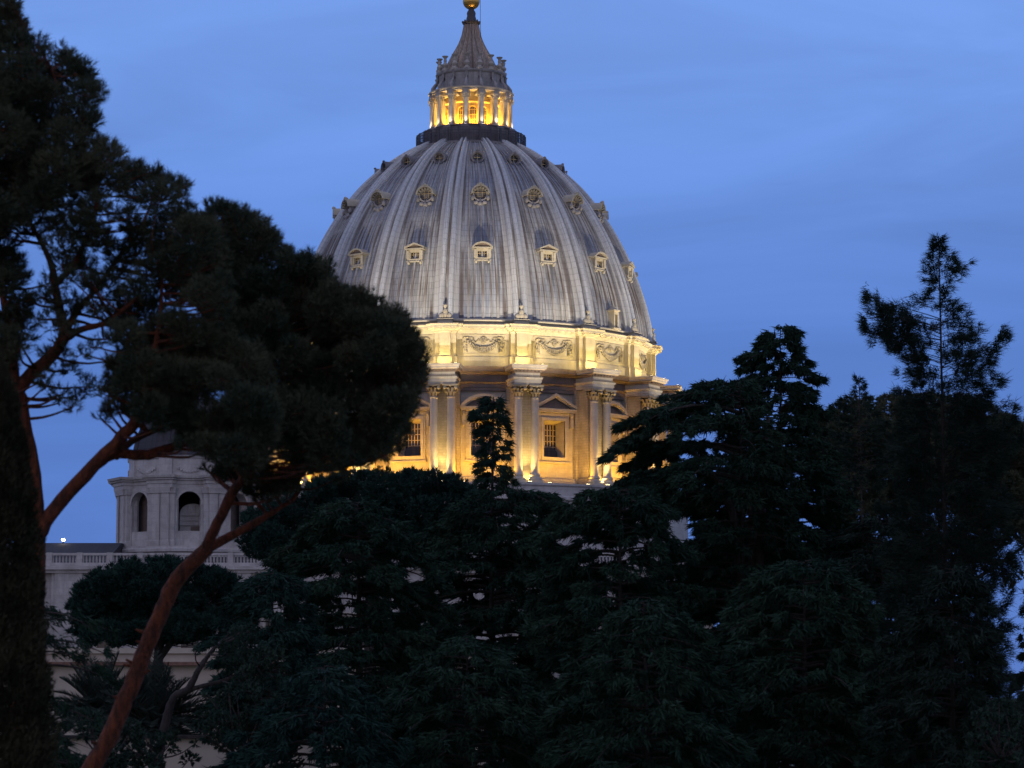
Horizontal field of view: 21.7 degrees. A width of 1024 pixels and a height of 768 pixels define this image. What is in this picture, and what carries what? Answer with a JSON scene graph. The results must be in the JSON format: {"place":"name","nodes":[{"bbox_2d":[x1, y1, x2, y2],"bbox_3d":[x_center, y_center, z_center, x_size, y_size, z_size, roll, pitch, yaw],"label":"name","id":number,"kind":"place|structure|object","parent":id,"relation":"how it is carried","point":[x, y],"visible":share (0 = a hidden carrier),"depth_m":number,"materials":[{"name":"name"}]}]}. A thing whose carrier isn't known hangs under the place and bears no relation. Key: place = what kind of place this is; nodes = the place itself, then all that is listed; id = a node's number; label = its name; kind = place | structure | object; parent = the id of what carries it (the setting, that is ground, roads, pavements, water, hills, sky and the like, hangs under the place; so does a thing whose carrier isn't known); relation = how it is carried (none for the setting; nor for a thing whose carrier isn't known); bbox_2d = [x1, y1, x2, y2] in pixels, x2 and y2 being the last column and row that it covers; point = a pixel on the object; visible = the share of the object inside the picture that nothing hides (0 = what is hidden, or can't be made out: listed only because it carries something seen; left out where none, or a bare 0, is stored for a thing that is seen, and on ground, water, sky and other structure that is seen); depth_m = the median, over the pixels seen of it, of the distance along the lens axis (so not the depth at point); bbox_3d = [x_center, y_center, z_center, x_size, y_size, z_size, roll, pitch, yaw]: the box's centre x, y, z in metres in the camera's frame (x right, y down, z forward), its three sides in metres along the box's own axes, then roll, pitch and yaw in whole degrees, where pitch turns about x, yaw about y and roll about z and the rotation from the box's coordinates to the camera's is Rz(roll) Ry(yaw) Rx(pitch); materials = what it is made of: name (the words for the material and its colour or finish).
{"place":"outdoors","nodes":[
{"label":"outdoors","id":0,"kind":"place"},
{"bbox_2d":[55,706,159,767],"bbox_3d":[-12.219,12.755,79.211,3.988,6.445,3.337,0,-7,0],"label":"shrub","id":1,"kind":"object","parent":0,"point":[113,760],"visible":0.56,"depth_m":79.73,"materials":[{"name":"green plant"}]},
{"bbox_2d":[0,0,289,766],"bbox_3d":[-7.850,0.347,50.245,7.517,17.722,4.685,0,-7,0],"label":"stone pine","id":2,"kind":"object","parent":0,"point":[170,368],"visible":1,"depth_m":49.70,"materials":[{"name":"green plant"}]},
{"bbox_2d":[105,726,201,767],"bbox_3d":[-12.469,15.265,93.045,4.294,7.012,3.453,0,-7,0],"label":"shrub","id":3,"kind":"object","parent":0,"point":[150,755],"visible":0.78,"depth_m":93.47,"materials":[{"name":"green plant"}]},
{"bbox_2d":[63,552,274,676],"bbox_3d":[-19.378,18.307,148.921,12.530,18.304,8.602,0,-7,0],"label":"stone pine","id":4,"kind":"object","parent":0,"point":[123,595],"visible":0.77,"depth_m":147.09,"materials":[{"name":"green plant"}]},
{"bbox_2d":[0,735,341,767],"bbox_3d":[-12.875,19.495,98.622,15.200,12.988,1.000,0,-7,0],"label":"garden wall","id":5,"kind":"structure","parent":0,"point":[209,754],"depth_m":99.07,"materials":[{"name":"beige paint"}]},
{"bbox_2d":[156,621,288,766],"bbox_3d":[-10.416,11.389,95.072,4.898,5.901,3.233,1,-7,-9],"label":"evergreen oak","id":6,"kind":"object","parent":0,"point":[242,667],"visible":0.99,"depth_m":95.20,"materials":[{"name":"green plant"}]},
{"bbox_2d":[191,680,282,753],"bbox_3d":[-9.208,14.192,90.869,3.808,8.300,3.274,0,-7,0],"label":"shrub","id":7,"kind":"object","parent":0,"point":[227,698],"visible":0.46,"depth_m":90.86,"materials":[{"name":"green plant"}]},
{"bbox_2d":[0,648,485,767],"bbox_3d":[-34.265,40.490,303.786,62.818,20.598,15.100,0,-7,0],"label":"garden building","id":8,"kind":"structure","parent":0,"point":[182,662],"depth_m":298.10,"materials":[{"name":"beige paint"}]},
{"bbox_2d":[81,193,433,767],"bbox_3d":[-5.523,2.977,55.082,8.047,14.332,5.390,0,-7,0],"label":"stone pine","id":9,"kind":"object","parent":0,"point":[360,339],"visible":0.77,"depth_m":54.19,"materials":[{"name":"green plant"}]},
{"bbox_2d":[0,0,1023,697],"label":"sky","id":10,"kind":"structure","parent":0,"point":[757,165],"materials":[{"name":"blue"}]},
{"bbox_2d":[810,387,1023,766],"bbox_3d":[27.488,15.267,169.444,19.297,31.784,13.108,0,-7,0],"label":"stone pine","id":11,"kind":"object","parent":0,"point":[1015,484],"visible":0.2,"depth_m":166.97,"materials":[{"name":"green plant"}]},
{"bbox_2d":[963,697,1023,767],"bbox_3d":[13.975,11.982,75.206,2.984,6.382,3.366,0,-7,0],"label":"shrub","id":12,"kind":"object","parent":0,"point":[1013,753],"visible":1,"depth_m":75.13,"materials":[{"name":"green plant"}]},
{"label":"ground","id":13,"kind":"structure","parent":0,"visible":0},
{"bbox_2d":[0,354,63,767],"bbox_3d":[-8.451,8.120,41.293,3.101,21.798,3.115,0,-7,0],"label":"cypress","id":14,"kind":"object","parent":13,"relation":"on","point":[26,679],"visible":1,"depth_m":41.46,"materials":[{"name":"green plant"}]},
{"bbox_2d":[5,601,124,767],"bbox_3d":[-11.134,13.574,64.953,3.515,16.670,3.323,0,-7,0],"label":"cedar","id":15,"kind":"object","parent":13,"relation":"on","point":[67,759],"visible":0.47,"depth_m":65.41,"materials":[{"name":"green plant"}]},
{"bbox_2d":[49,650,130,734],"bbox_3d":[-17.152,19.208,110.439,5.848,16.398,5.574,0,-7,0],"label":"palm","id":16,"kind":"object","parent":13,"relation":"on","point":[86,687],"visible":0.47,"depth_m":110.75,"materials":[{"name":"green plant"}]},
{"bbox_2d":[81,650,210,734],"bbox_3d":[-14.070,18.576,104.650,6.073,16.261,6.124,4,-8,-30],"label":"palm","id":17,"kind":"object","parent":13,"relation":"on","point":[150,701],"visible":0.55,"depth_m":104.62,"materials":[{"name":"green plant"}]},
{"bbox_2d":[187,567,342,734],"bbox_3d":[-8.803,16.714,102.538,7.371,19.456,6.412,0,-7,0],"label":"cedar","id":18,"kind":"object","parent":13,"relation":"on","point":[286,592],"visible":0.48,"depth_m":102.95,"materials":[{"name":"green plant"}]},
{"bbox_2d":[202,663,415,767],"bbox_3d":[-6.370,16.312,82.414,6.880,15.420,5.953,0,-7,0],"label":"cedar","id":19,"kind":"object","parent":13,"relation":"on","point":[284,734],"visible":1,"depth_m":82.65,"materials":[{"name":"green plant"}]},
{"bbox_2d":[198,497,486,766],"bbox_3d":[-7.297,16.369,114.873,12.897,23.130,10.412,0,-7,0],"label":"cedar","id":20,"kind":"object","parent":13,"relation":"on","point":[308,551],"visible":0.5,"depth_m":114.61,"materials":[{"name":"green plant"}]},
{"bbox_2d":[0,0,687,697],"bbox_3d":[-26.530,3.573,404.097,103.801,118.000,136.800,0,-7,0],"label":"basilica","id":21,"kind":"structure","parent":13,"relation":"on","point":[476,236],"depth_m":361.51,"materials":[{"name":"stone"}]},
{"bbox_2d":[93,641,116,647],"bbox_3d":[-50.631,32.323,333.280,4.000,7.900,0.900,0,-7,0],"label":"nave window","id":22,"kind":"structure","parent":21,"relation":"in","point":[103,644],"depth_m":333.14,"materials":[{"name":"stone"}]},
{"bbox_2d":[178,641,198,647],"bbox_3d":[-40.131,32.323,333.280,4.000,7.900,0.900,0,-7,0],"label":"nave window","id":23,"kind":"structure","parent":21,"relation":"in","point":[191,646],"depth_m":333.14,"materials":[{"name":"stone"}]},
{"bbox_2d":[262,616,285,627],"bbox_3d":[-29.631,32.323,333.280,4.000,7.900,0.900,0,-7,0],"label":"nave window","id":24,"kind":"structure","parent":21,"relation":"in","point":[264,624],"depth_m":333.54,"materials":[{"name":"stone"}]},
{"bbox_2d":[392,397,429,462],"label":"window","id":25,"kind":"structure","parent":21,"relation":"in","point":[416,453],"depth_m":357.49,"materials":[{"name":"stone"}]},
{"bbox_2d":[459,107,462,123],"bbox_3d":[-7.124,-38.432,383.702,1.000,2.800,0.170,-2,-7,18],"label":"lantern window","id":26,"kind":"structure","parent":21,"relation":"in","point":[461,108],"depth_m":383.72,"materials":[{"name":"yellow glass"}]},
{"bbox_2d":[469,106,475,122],"bbox_3d":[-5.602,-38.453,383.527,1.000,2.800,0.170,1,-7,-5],"label":"lantern window","id":27,"kind":"structure","parent":21,"relation":"in","point":[472,119],"depth_m":383.53,"materials":[{"name":"yellow glass"}]},
{"bbox_2d":[460,393,506,461],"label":"window","id":28,"kind":"structure","parent":21,"relation":"in","point":[469,404],"depth_m":356.36,"materials":[{"name":"stone"}]},
{"bbox_2d":[484,108,485,123],"bbox_3d":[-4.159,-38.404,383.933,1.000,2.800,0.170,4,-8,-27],"label":"lantern window","id":29,"kind":"structure","parent":21,"relation":"in","point":[484,108],"depth_m":384.09,"materials":[{"name":"yellow glass"}]},
{"bbox_2d":[539,393,576,463],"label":"window","id":30,"kind":"structure","parent":21,"relation":"in","point":[554,427],"depth_m":359.94,"materials":[{"name":"stone"}]},
{"bbox_2d":[610,401,627,467],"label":"window","id":31,"kind":"structure","parent":21,"relation":"in","point":[618,411],"depth_m":366.51,"materials":[{"name":"stone"}]},
{"bbox_2d":[234,464,499,671],"bbox_3d":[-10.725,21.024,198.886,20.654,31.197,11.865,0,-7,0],"label":"stone pine","id":32,"kind":"object","parent":13,"relation":"on","point":[418,498],"visible":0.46,"depth_m":197.22,"materials":[{"name":"green plant"}]},
{"bbox_2d":[370,635,573,767],"bbox_3d":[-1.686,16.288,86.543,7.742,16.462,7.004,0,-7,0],"label":"cedar","id":33,"kind":"object","parent":13,"relation":"on","point":[430,732],"visible":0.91,"depth_m":86.34,"materials":[{"name":"green plant"}]},
{"bbox_2d":[389,394,614,764],"bbox_3d":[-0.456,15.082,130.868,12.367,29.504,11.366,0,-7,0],"label":"cedar","id":34,"kind":"object","parent":13,"relation":"on","point":[492,613],"visible":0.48,"depth_m":130.42,"materials":[{"name":"green plant"}]},
{"bbox_2d":[505,482,721,767],"bbox_3d":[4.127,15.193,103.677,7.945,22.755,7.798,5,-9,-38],"label":"cedar","id":35,"kind":"object","parent":13,"relation":"on","point":[591,518],"visible":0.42,"depth_m":104.15,"materials":[{"name":"green plant"}]},
{"bbox_2d":[531,597,757,767],"bbox_3d":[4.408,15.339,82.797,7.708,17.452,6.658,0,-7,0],"label":"cedar","id":36,"kind":"object","parent":13,"relation":"on","point":[608,743],"visible":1,"depth_m":82.76,"materials":[{"name":"green plant"}]},
{"bbox_2d":[594,376,837,765],"bbox_3d":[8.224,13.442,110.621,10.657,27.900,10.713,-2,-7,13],"label":"cedar","id":37,"kind":"object","parent":13,"relation":"on","point":[738,536],"visible":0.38,"depth_m":111.12,"materials":[{"name":"green plant"}]},
{"bbox_2d":[685,323,887,767],"bbox_3d":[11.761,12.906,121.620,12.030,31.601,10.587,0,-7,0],"label":"cedar","id":38,"kind":"object","parent":13,"relation":"on","point":[823,479],"visible":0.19,"depth_m":121.72,"materials":[{"name":"green plant"}]},
{"bbox_2d":[688,556,922,767],"bbox_3d":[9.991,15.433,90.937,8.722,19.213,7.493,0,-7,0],"label":"cedar","id":39,"kind":"object","parent":13,"relation":"on","point":[840,665],"visible":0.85,"depth_m":90.55,"materials":[{"name":"green plant"}]},
{"bbox_2d":[826,371,895,521],"bbox_3d":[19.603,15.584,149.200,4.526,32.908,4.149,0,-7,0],"label":"conifer","id":40,"kind":"object","parent":13,"relation":"on","point":[842,438],"visible":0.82,"depth_m":150.54,"materials":[{"name":"green plant"}]},
{"bbox_2d":[793,514,969,767],"bbox_3d":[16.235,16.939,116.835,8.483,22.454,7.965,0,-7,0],"label":"cedar","id":41,"kind":"object","parent":13,"relation":"on","point":[857,560],"visible":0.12,"depth_m":117.53,"materials":[{"name":"green plant"}]},
{"bbox_2d":[855,233,1023,767],"bbox_3d":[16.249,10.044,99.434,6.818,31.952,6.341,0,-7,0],"label":"conifer","id":42,"kind":"object","parent":13,"relation":"on","point":[977,431],"visible":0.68,"depth_m":99.84,"materials":[{"name":"green plant"}]},
{"bbox_2d":[858,565,1023,767],"bbox_3d":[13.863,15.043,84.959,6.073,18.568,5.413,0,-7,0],"label":"cedar","id":43,"kind":"object","parent":13,"relation":"on","point":[918,702],"visible":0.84,"depth_m":84.92,"materials":[{"name":"green plant"}]},
{"bbox_2d":[1006,629,1023,713],"bbox_3d":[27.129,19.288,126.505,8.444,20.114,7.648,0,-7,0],"label":"cedar","id":44,"kind":"object","parent":13,"relation":"on","point":[1020,674],"visible":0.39,"depth_m":127.33,"materials":[{"name":"green plant"}]}
]}

